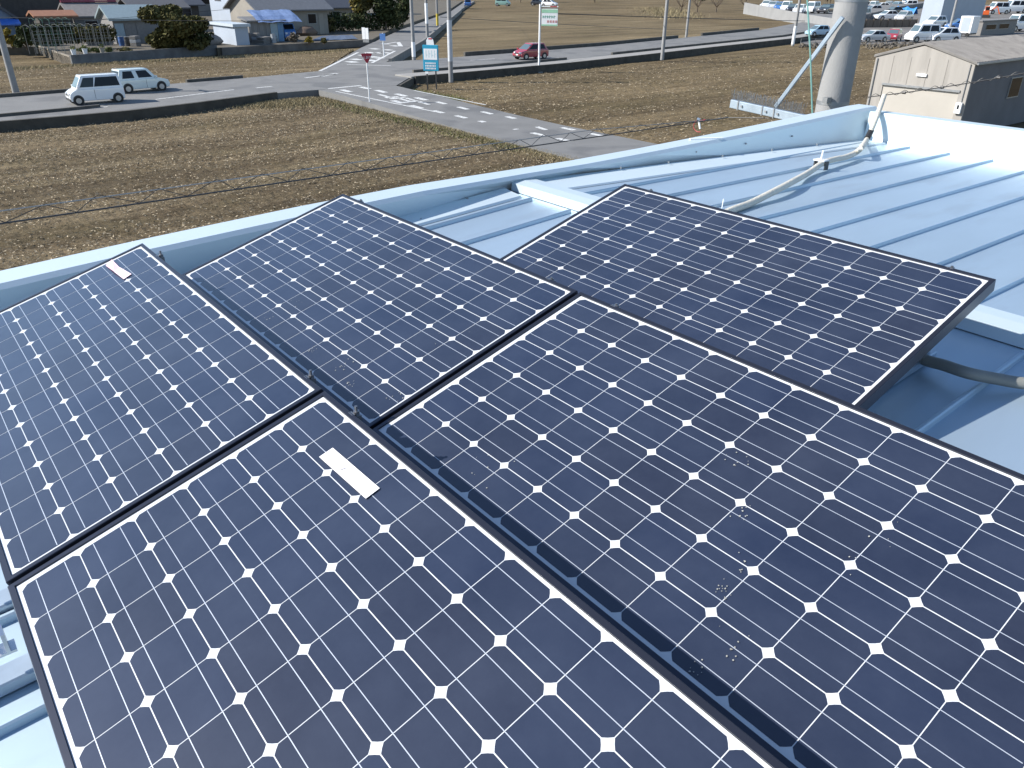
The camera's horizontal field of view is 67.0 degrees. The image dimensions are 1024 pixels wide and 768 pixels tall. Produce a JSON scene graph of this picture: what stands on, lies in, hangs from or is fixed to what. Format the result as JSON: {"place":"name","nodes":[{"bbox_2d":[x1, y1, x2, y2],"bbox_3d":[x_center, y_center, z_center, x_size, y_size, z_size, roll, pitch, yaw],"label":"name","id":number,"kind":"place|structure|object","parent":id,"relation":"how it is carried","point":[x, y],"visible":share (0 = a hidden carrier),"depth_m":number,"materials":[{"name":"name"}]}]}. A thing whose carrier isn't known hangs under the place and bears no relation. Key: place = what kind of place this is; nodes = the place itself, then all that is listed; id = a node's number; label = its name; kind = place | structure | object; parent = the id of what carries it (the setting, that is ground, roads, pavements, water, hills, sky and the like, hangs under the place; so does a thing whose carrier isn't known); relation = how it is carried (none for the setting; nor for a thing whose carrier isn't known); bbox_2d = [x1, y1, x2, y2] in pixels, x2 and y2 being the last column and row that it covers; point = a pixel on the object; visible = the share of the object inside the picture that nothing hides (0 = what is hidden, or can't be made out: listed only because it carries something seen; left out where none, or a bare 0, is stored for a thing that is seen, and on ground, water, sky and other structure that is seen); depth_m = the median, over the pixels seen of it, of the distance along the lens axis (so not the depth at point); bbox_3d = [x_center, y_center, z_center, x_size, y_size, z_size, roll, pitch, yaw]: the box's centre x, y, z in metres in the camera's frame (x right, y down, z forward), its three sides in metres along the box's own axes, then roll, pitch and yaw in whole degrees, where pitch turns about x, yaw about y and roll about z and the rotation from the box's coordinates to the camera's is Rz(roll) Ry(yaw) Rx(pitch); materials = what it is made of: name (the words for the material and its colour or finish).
{"place":"outdoors","nodes":[
{"label":"outdoors","id":0,"kind":"place"},
{"bbox_2d":[0,49,353,93],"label":"field","id":1,"kind":"structure","parent":0,"point":[260,66],"depth_m":69.29,"materials":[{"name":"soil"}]},
{"bbox_2d":[0,23,18,92],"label":"utility pole","id":2,"kind":"object","parent":1,"relation":"on","point":[9,68],"depth_m":51.56,"materials":[{"name":"concrete"}]},
{"bbox_2d":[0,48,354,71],"bbox_3d":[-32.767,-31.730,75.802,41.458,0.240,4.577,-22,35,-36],"label":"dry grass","id":3,"kind":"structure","parent":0,"point":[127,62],"depth_m":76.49,"materials":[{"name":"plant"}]},
{"bbox_2d":[0,0,462,63],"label":"yard","id":4,"kind":"structure","parent":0,"point":[418,11],"depth_m":101.38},
{"bbox_2d":[0,6,20,35],"bbox_3d":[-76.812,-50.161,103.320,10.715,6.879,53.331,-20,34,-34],"label":"blue gable house","id":5,"kind":"structure","parent":4,"relation":"on","point":[10,22],"depth_m":88.28,"materials":[{"name":"tile"}]},
{"bbox_2d":[0,0,58,29],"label":"dark upper house","id":6,"kind":"structure","parent":4,"relation":"on","point":[19,8],"depth_m":104.75,"materials":[{"name":"tile"}]},
{"bbox_2d":[15,21,81,45],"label":"hedge","id":7,"kind":"object","parent":4,"relation":"on","point":[20,32],"visible":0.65,"depth_m":78.49,"materials":[{"name":"green plant"}]},
{"bbox_2d":[22,24,79,55],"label":"pipe frame","id":8,"kind":"object","parent":4,"relation":"on","point":[51,26],"visible":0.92,"depth_m":73.70,"materials":[{"name":"metal"}]},
{"bbox_2d":[26,10,78,25],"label":"orange roof house","id":9,"kind":"structure","parent":4,"relation":"on","point":[38,15],"depth_m":92.77,"materials":[{"name":"tile"}]},
{"bbox_2d":[38,46,70,63],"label":"garden wall","id":10,"kind":"structure","parent":4,"relation":"on","point":[61,56],"depth_m":76.41,"materials":[{"name":"concrete"}]},
{"bbox_2d":[32,27,111,52],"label":"net fence","id":11,"kind":"object","parent":4,"relation":"on","point":[66,38],"visible":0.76,"depth_m":75.77,"materials":[{"name":"metal"}]},
{"bbox_2d":[57,0,118,26],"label":"grey roof house","id":12,"kind":"structure","parent":4,"relation":"on","point":[84,9],"depth_m":98.04,"materials":[{"name":"tile"}]},
{"bbox_2d":[72,24,117,43],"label":"hedge","id":13,"kind":"object","parent":4,"relation":"on","point":[98,35],"visible":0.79,"depth_m":80.31,"materials":[{"name":"green plant"}]},
{"bbox_2d":[95,4,158,43],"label":"blue roof shed","id":14,"kind":"structure","parent":4,"relation":"on","point":[132,25],"depth_m":87.38,"materials":[{"name":"metal"}]},
{"bbox_2d":[136,23,147,42],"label":"door","id":15,"kind":"structure","parent":14,"relation":"in","point":[141,27],"depth_m":88.16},
{"bbox_2d":[70,45,216,63],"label":"garden wall","id":16,"kind":"structure","parent":4,"relation":"on","point":[184,52],"depth_m":77.31,"materials":[{"name":"concrete"}]},
{"bbox_2d":[117,0,190,17],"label":"house","id":17,"kind":"structure","parent":4,"relation":"on","point":[182,4],"depth_m":106.62,"materials":[{"name":"metal"}]},
{"bbox_2d":[116,0,205,16],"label":"dark back house","id":18,"kind":"structure","parent":4,"relation":"on","point":[194,5],"depth_m":121.55,"materials":[{"name":"tile"}]},
{"bbox_2d":[137,3,210,50],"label":"bushy tree","id":19,"kind":"object","parent":4,"relation":"on","point":[169,34],"visible":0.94,"depth_m":79.28,"materials":[{"name":"green plant"}]},
{"bbox_2d":[209,0,230,21],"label":"white house","id":20,"kind":"structure","parent":4,"relation":"on","point":[220,14],"depth_m":113.99,"materials":[{"name":"paint"}]},
{"bbox_2d":[209,21,250,44],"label":"storage shed","id":21,"kind":"structure","parent":4,"relation":"on","point":[231,33],"depth_m":86.76,"materials":[{"name":"metal"}]},
{"bbox_2d":[237,16,285,41],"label":"corrugated shed","id":22,"kind":"structure","parent":4,"relation":"on","point":[267,29],"depth_m":90.97,"materials":[{"name":"metal"}]},
{"bbox_2d":[247,9,301,22],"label":"tarpaulin","id":23,"kind":"object","parent":22,"relation":"on","point":[281,14],"visible":1,"depth_m":91.97,"materials":[{"name":"plastic"}]},
{"bbox_2d":[223,0,333,33],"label":"long house","id":24,"kind":"structure","parent":4,"relation":"on","point":[313,13],"depth_m":103.59,"materials":[{"name":"tile"}]},
{"bbox_2d":[221,39,372,54],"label":"garden wall","id":25,"kind":"structure","parent":4,"relation":"on","point":[284,47],"depth_m":88.95,"materials":[{"name":"concrete"}]},
{"bbox_2d":[296,26,317,35],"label":"car","id":26,"kind":"object","parent":4,"relation":"on","point":[306,31],"visible":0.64,"depth_m":101.69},
{"bbox_2d":[313,35,356,40],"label":"ground sheet","id":27,"kind":"object","parent":4,"relation":"on","point":[334,37],"visible":0.88,"depth_m":98.10,"materials":[{"name":"blue plastic"}]},
{"bbox_2d":[325,0,351,24],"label":"porch house","id":28,"kind":"structure","parent":4,"relation":"on","point":[340,6],"depth_m":121.23,"materials":[{"name":"tile"}]},
{"bbox_2d":[349,0,373,26],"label":"garden tree","id":29,"kind":"object","parent":4,"relation":"on","point":[359,6],"visible":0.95,"depth_m":112.07,"materials":[{"name":"green plant"}]},
{"bbox_2d":[327,11,404,31],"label":"hedge","id":30,"kind":"object","parent":4,"relation":"on","point":[358,21],"visible":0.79,"depth_m":112.17,"materials":[{"name":"green plant"}]},
{"bbox_2d":[372,0,398,29],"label":"garden tree","id":31,"kind":"object","parent":4,"relation":"on","point":[385,11],"visible":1,"depth_m":112.65,"materials":[{"name":"green plant"}]},
{"bbox_2d":[397,0,409,24],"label":"garden tree","id":32,"kind":"object","parent":4,"relation":"on","point":[403,6],"visible":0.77,"depth_m":126.04,"materials":[{"name":"green plant"}]},
{"bbox_2d":[0,102,565,270],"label":"field","id":33,"kind":"structure","parent":0,"point":[281,198],"depth_m":33.96,"materials":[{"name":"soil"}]},
{"bbox_2d":[213,96,344,115],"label":"dry grass","id":34,"kind":"structure","parent":33,"relation":"on","point":[290,102],"depth_m":50.92,"materials":[{"name":"plant"}]},
{"bbox_2d":[325,1,474,69],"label":"road","id":35,"kind":"structure","parent":0,"point":[402,37],"depth_m":94.27,"materials":[{"name":"asphalt"}]},
{"bbox_2d":[0,22,829,120],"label":"road","id":36,"kind":"structure","parent":0,"point":[294,85],"depth_m":57.88,"materials":[{"name":"asphalt"}]},
{"bbox_2d":[0,88,69,97],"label":"kerb","id":37,"kind":"structure","parent":36,"relation":"on","point":[32,93],"depth_m":50.95,"materials":[{"name":"concrete"}]},
{"bbox_2d":[0,104,99,116],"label":"kerb","id":38,"kind":"structure","parent":36,"relation":"on","point":[48,110],"depth_m":44.37,"materials":[{"name":"concrete"}]},
{"bbox_2d":[65,72,124,105],"bbox_3d":[-25.724,-18.163,47.647,3.140,1.669,1.642,-20,34,-34],"label":"parked van","id":39,"kind":"object","parent":36,"relation":"on","point":[91,87],"visible":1,"depth_m":47.18,"materials":[{"name":"white paint"}]},
{"bbox_2d":[111,67,169,93],"bbox_3d":[-25.401,-20.748,52.799,1.792,1.503,3.477,25,36,38],"label":"boxy car","id":40,"kind":"object","parent":36,"relation":"on","point":[132,79],"visible":0.8,"depth_m":52.12,"materials":[{"name":"paint"}]},
{"bbox_2d":[185,75,242,82],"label":"kerb","id":41,"kind":"structure","parent":36,"relation":"on","point":[214,78],"depth_m":58.86,"materials":[{"name":"concrete"}]},
{"bbox_2d":[409,0,415,59],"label":"utility pole","id":42,"kind":"object","parent":36,"relation":"on","point":[412,32],"visible":1,"depth_m":73.71,"materials":[{"name":"concrete"}]},
{"bbox_2d":[412,57,566,72],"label":"kerb","id":43,"kind":"structure","parent":36,"relation":"on","point":[491,65],"depth_m":69.08,"materials":[{"name":"concrete"}]},
{"bbox_2d":[513,42,548,59],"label":"hatchback car","id":44,"kind":"object","parent":36,"relation":"on","point":[525,51],"visible":0.92,"depth_m":76.06,"materials":[{"name":"red paint"}]},
{"bbox_2d":[611,32,804,54],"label":"kerb","id":45,"kind":"structure","parent":36,"relation":"on","point":[679,46],"depth_m":93.77,"materials":[{"name":"concrete"}]},
{"bbox_2d":[805,25,829,36],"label":"parked car","id":46,"kind":"object","parent":36,"relation":"on","point":[819,30],"visible":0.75,"depth_m":112.26,"materials":[{"name":"white paint"}]},
{"bbox_2d":[306,97,578,162],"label":"dry grass","id":47,"kind":"structure","parent":0,"point":[529,150],"depth_m":42.64,"materials":[{"name":"plant"}]},
{"bbox_2d":[319,84,656,159],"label":"lane","id":48,"kind":"structure","parent":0,"point":[500,125],"depth_m":44.51,"materials":[{"name":"asphalt"}]},
{"bbox_2d":[99,42,600,141],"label":"road markings","id":49,"kind":"object","parent":48,"relation":"on","point":[400,98],"visible":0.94,"depth_m":52.03,"materials":[{"name":"paint"}]},
{"bbox_2d":[0,0,1008,133],"bbox_3d":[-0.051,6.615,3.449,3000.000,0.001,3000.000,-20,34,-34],"label":"ground","id":50,"kind":"structure","parent":0,"point":[731,9],"depth_m":209.99,"materials":[{"name":"soil"}]},
{"bbox_2d":[0,92,277,131],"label":"retaining wall","id":51,"kind":"structure","parent":50,"relation":"on","point":[84,119],"depth_m":44.93,"materials":[{"name":"concrete"}]},
{"bbox_2d":[0,104,1023,767],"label":"metal roofed building","id":52,"kind":"structure","parent":50,"relation":"on","point":[940,190],"depth_m":4.17,"materials":[{"name":"metal"}]},
{"bbox_2d":[0,251,316,614],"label":"mounting rack","id":53,"kind":"object","parent":52,"relation":"on","point":[6,604],"visible":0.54,"depth_m":1.78,"materials":[{"name":"metal"}]},
{"bbox_2d":[0,243,322,585],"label":"solar panel","id":54,"kind":"object","parent":53,"relation":"attached to","point":[151,376],"visible":0.99,"depth_m":2.18,"materials":[{"name":"blue glass"}]},
{"bbox_2d":[106,260,130,278],"bbox_3d":[-1.500,-0.438,2.946,0.046,0.008,0.225,-35,41,-24],"label":"paper scrap","id":55,"kind":"object","parent":54,"relation":"on","point":[112,265],"visible":1,"depth_m":2.93,"materials":[{"name":"paper"}]},
{"bbox_2d":[0,405,361,697],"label":"mounting rack","id":56,"kind":"object","parent":52,"relation":"on","point":[17,673],"visible":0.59,"depth_m":1.59,"materials":[{"name":"metal"}]},
{"bbox_2d":[8,391,787,767],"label":"solar panel","id":57,"kind":"object","parent":56,"relation":"attached to","point":[278,593],"visible":1,"depth_m":1.40,"materials":[{"name":"blue glass"}]},
{"bbox_2d":[320,448,379,497],"bbox_3d":[-0.366,0.196,1.732,0.041,0.004,0.213,-35,41,-24],"label":"paper strip","id":58,"kind":"object","parent":57,"relation":"on","point":[361,483],"visible":1,"depth_m":1.73,"materials":[{"name":"paper"}]},
{"bbox_2d":[649,189,954,385],"bbox_3d":[0.679,-0.332,2.795,0.877,0.372,1.364,-20,34,-34],"label":"mounting rack","id":59,"kind":"object","parent":52,"relation":"on","point":[915,367],"visible":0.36,"depth_m":2.54,"materials":[{"name":"metal"}]},
{"bbox_2d":[500,184,995,409],"bbox_3d":[0.704,-0.388,2.794,0.810,0.042,1.587,-35,41,-24],"label":"solar panel","id":60,"kind":"object","parent":59,"relation":"attached to","point":[863,326],"visible":0.95,"depth_m":2.63,"materials":[{"name":"blue glass"}]},
{"bbox_2d":[725,94,886,211],"bbox_3d":[2.000,-1.507,4.976,0.214,0.325,3.593,18,32,31],"label":"cable conduit","id":61,"kind":"object","parent":52,"relation":"on","point":[780,187],"visible":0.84,"depth_m":4.93,"materials":[{"name":"grey plastic"}]},
{"bbox_2d":[919,354,1023,388],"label":"cable conduit","id":62,"kind":"object","parent":52,"relation":"on","point":[969,373],"visible":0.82,"depth_m":2.41,"materials":[{"name":"plastic"}]},
{"bbox_3d":[-0.611,-0.309,2.876,0.877,0.366,1.364,-20,34,-34],"label":"mounting rack","id":63,"kind":"object","parent":52,"relation":"on","visible":0},
{"bbox_2d":[182,194,577,428],"bbox_3d":[-0.586,-0.362,2.877,0.810,0.042,1.587,-35,41,-24],"label":"solar panel","id":64,"kind":"object","parent":63,"relation":"attached to","point":[376,316],"visible":0.98,"depth_m":2.70,"materials":[{"name":"blue glass"}]},
{"bbox_2d":[538,4,557,72],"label":"pole sign","id":65,"kind":"object","parent":50,"relation":"on","point":[549,17],"visible":0.98,"depth_m":68.08,"materials":[{"name":"metal"}]},
{"bbox_2d":[414,35,825,83],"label":"retaining wall","id":66,"kind":"structure","parent":50,"relation":"on","point":[467,75],"depth_m":75.23,"materials":[{"name":"concrete"}]},
{"bbox_2d":[743,2,831,25],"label":"retaining wall","id":67,"kind":"structure","parent":50,"relation":"on","point":[764,11],"depth_m":170.63,"materials":[{"name":"concrete"}]},
{"bbox_2d":[791,0,800,45],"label":"utility pole","id":68,"kind":"object","parent":50,"relation":"on","point":[795,25],"visible":1,"depth_m":100.54,"materials":[{"name":"concrete"}]},
{"bbox_2d":[558,13,794,20],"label":"overhead wire","id":69,"kind":"object","parent":68,"relation":"attached to","point":[674,17],"visible":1,"depth_m":80.17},
{"bbox_2d":[815,0,868,112],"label":"utility pole","id":70,"kind":"object","parent":50,"relation":"on","point":[839,64],"visible":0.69,"depth_m":7.38,"materials":[{"name":"concrete"}]},
{"bbox_2d":[730,88,807,119],"bbox_3d":[2.616,-2.855,7.942,0.122,0.244,0.904,-20,34,-34],"label":"spiked arm","id":71,"kind":"object","parent":70,"relation":"attached to","point":[756,108],"visible":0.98,"depth_m":7.95},
{"bbox_2d":[0,117,776,224],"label":"service cable","id":72,"kind":"object","parent":71,"relation":"attached to","point":[189,195],"visible":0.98,"depth_m":5.28,"materials":[{"name":"rubber"}]},
{"bbox_2d":[774,16,844,107],"bbox_3d":[2.874,-3.109,7.523,0.536,0.856,0.036,22,34,35],"label":"brace","id":73,"kind":"object","parent":70,"relation":"attached to","point":[813,56],"visible":1,"depth_m":7.49,"materials":[{"name":"metal"}]},
{"bbox_2d":[868,72,1023,97],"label":"service cable","id":74,"kind":"object","parent":70,"relation":"attached to","point":[943,87],"visible":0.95,"depth_m":6.94,"materials":[{"name":"rubber"}]},
{"bbox_2d":[292,12,767,60],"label":"field","id":75,"kind":"structure","parent":0,"point":[471,33],"depth_m":128.33,"materials":[{"name":"soil"}]},
{"bbox_2d":[388,9,461,61],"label":"retaining wall","id":76,"kind":"structure","parent":75,"relation":"on","point":[403,54],"depth_m":92.84,"materials":[{"name":"concrete"}]},
{"bbox_2d":[464,35,678,55],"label":"kerb","id":77,"kind":"structure","parent":75,"relation":"on","point":[487,52],"depth_m":90.14,"materials":[{"name":"concrete"}]},
{"bbox_2d":[701,28,758,35],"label":"kerb","id":78,"kind":"structure","parent":75,"relation":"on","point":[728,31],"depth_m":118.26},
{"bbox_2d":[395,34,810,78],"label":"pavement","id":79,"kind":"structure","parent":0,"point":[410,75],"depth_m":76.56,"materials":[{"name":"concrete"}]},
{"bbox_2d":[625,6,726,20],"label":"dry grass","id":80,"kind":"structure","parent":0,"point":[673,10],"depth_m":201.70,"materials":[{"name":"plant"}]},
{"bbox_2d":[408,45,1023,143],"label":"field","id":81,"kind":"structure","parent":0,"point":[708,106],"depth_m":58.60,"materials":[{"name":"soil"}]},
{"bbox_2d":[323,88,527,153],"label":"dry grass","id":82,"kind":"structure","parent":81,"relation":"on","point":[447,96],"depth_m":44.95,"materials":[{"name":"plant"}]},
{"bbox_2d":[422,37,438,89],"bbox_3d":[-6.075,-23.962,58.066,1.200,3.728,0.138,7,28,12],"label":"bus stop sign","id":83,"kind":"object","parent":81,"relation":"on","point":[430,57],"visible":0.98,"depth_m":57.81,"materials":[{"name":"metal"}]},
{"bbox_2d":[447,0,452,82],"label":"utility pole","id":84,"kind":"object","parent":81,"relation":"on","point":[450,48],"visible":1,"depth_m":61.47,"materials":[{"name":"concrete"}]},
{"bbox_2d":[660,0,668,59],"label":"utility pole","id":85,"kind":"object","parent":81,"relation":"on","point":[664,31],"visible":1,"depth_m":78.75,"materials":[{"name":"concrete"}]},
{"bbox_2d":[866,35,1023,125],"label":"garage","id":86,"kind":"structure","parent":81,"relation":"on","point":[929,65],"depth_m":42.80,"materials":[{"name":"metal"}]},
{"bbox_2d":[880,85,958,118],"bbox_3d":[22.565,-15.375,43.315,0.050,2.285,4.253,-20,34,-34],"label":"door","id":87,"kind":"structure","parent":86,"relation":"in","point":[931,103],"depth_m":42.97,"materials":[{"name":"metal"}]},
{"bbox_2d":[1006,76,1023,98],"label":"window","id":88,"kind":"structure","parent":86,"relation":"in","point":[1015,83],"depth_m":44.18,"materials":[{"name":"glass"}]},
{"bbox_2d":[806,0,812,112],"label":"hanging wire","id":89,"kind":"object","parent":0,"point":[810,57],"visible":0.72,"depth_m":7.11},
{"bbox_2d":[803,1,923,19],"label":"yard","id":90,"kind":"structure","parent":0,"point":[874,11],"depth_m":199.70,"materials":[{"name":"concrete"}]},
{"bbox_2d":[801,5,1023,43],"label":"car park","id":91,"kind":"structure","parent":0,"point":[905,30],"depth_m":136.21,"materials":[{"name":"asphalt"}]},
{"bbox_2d":[799,40,916,49],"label":"rubble","id":92,"kind":"object","parent":91,"relation":"on","point":[875,45],"visible":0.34,"depth_m":102.16,"materials":[{"name":"stone"}]},
{"bbox_2d":[861,30,890,41],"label":"parked car","id":93,"kind":"object","parent":91,"relation":"on","point":[875,35],"visible":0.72,"depth_m":108.29,"materials":[{"name":"silver metal"}]},
{"bbox_2d":[872,10,897,19],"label":"parked car","id":94,"kind":"object","parent":91,"relation":"on","point":[887,14],"visible":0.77,"depth_m":172.98,"materials":[{"name":"white paint"}]},
{"bbox_2d":[864,18,917,26],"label":"board fence","id":95,"kind":"object","parent":91,"relation":"on","point":[893,23],"visible":0.81,"depth_m":145.67,"materials":[{"name":"brown wood"}]},
{"bbox_2d":[904,24,940,42],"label":"parked car","id":96,"kind":"object","parent":91,"relation":"on","point":[923,30],"visible":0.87,"depth_m":107.77,"materials":[{"name":"white paint"}]},
{"bbox_2d":[922,15,947,26],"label":"parked car","id":97,"kind":"object","parent":91,"relation":"on","point":[942,20],"visible":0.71,"depth_m":146.60,"materials":[{"name":"white paint"}]},
{"bbox_2d":[925,27,960,41],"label":"parked car","id":98,"kind":"object","parent":91,"relation":"on","point":[947,33],"visible":0.65,"depth_m":108.08,"materials":[{"name":"white paint"}]},
{"bbox_2d":[919,0,985,23],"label":"office building","id":99,"kind":"structure","parent":91,"relation":"on","point":[963,7],"depth_m":158.06,"materials":[{"name":"white tile"}]},
{"bbox_2d":[959,16,980,36],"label":"box trailer","id":100,"kind":"object","parent":91,"relation":"on","point":[968,25],"visible":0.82,"depth_m":120.03,"materials":[{"name":"white paint"}]},
{"bbox_2d":[974,18,1018,35],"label":"site cabin","id":101,"kind":"object","parent":91,"relation":"on","point":[996,26],"visible":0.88,"depth_m":126.76,"materials":[{"name":"metal"}]},
{"bbox_2d":[984,2,1009,13],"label":"parked car","id":102,"kind":"object","parent":91,"relation":"on","point":[1004,7],"visible":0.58,"depth_m":212.75,"materials":[{"name":"white paint"}]},
{"bbox_2d":[1008,0,1023,12],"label":"parked van","id":103,"kind":"object","parent":91,"relation":"on","point":[1017,6],"visible":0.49,"depth_m":219.95,"materials":[{"name":"white paint"}]},
{"bbox_3d":[0.389,0.275,1.769,0.877,0.366,1.364,-20,34,-34],"label":"mounting rack","id":104,"kind":"object","parent":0,"visible":0},
{"bbox_2d":[372,292,1023,767],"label":"solar panel","id":105,"kind":"object","parent":104,"relation":"attached to","point":[784,570],"visible":1,"depth_m":1.60,"materials":[{"name":"blue glass"}]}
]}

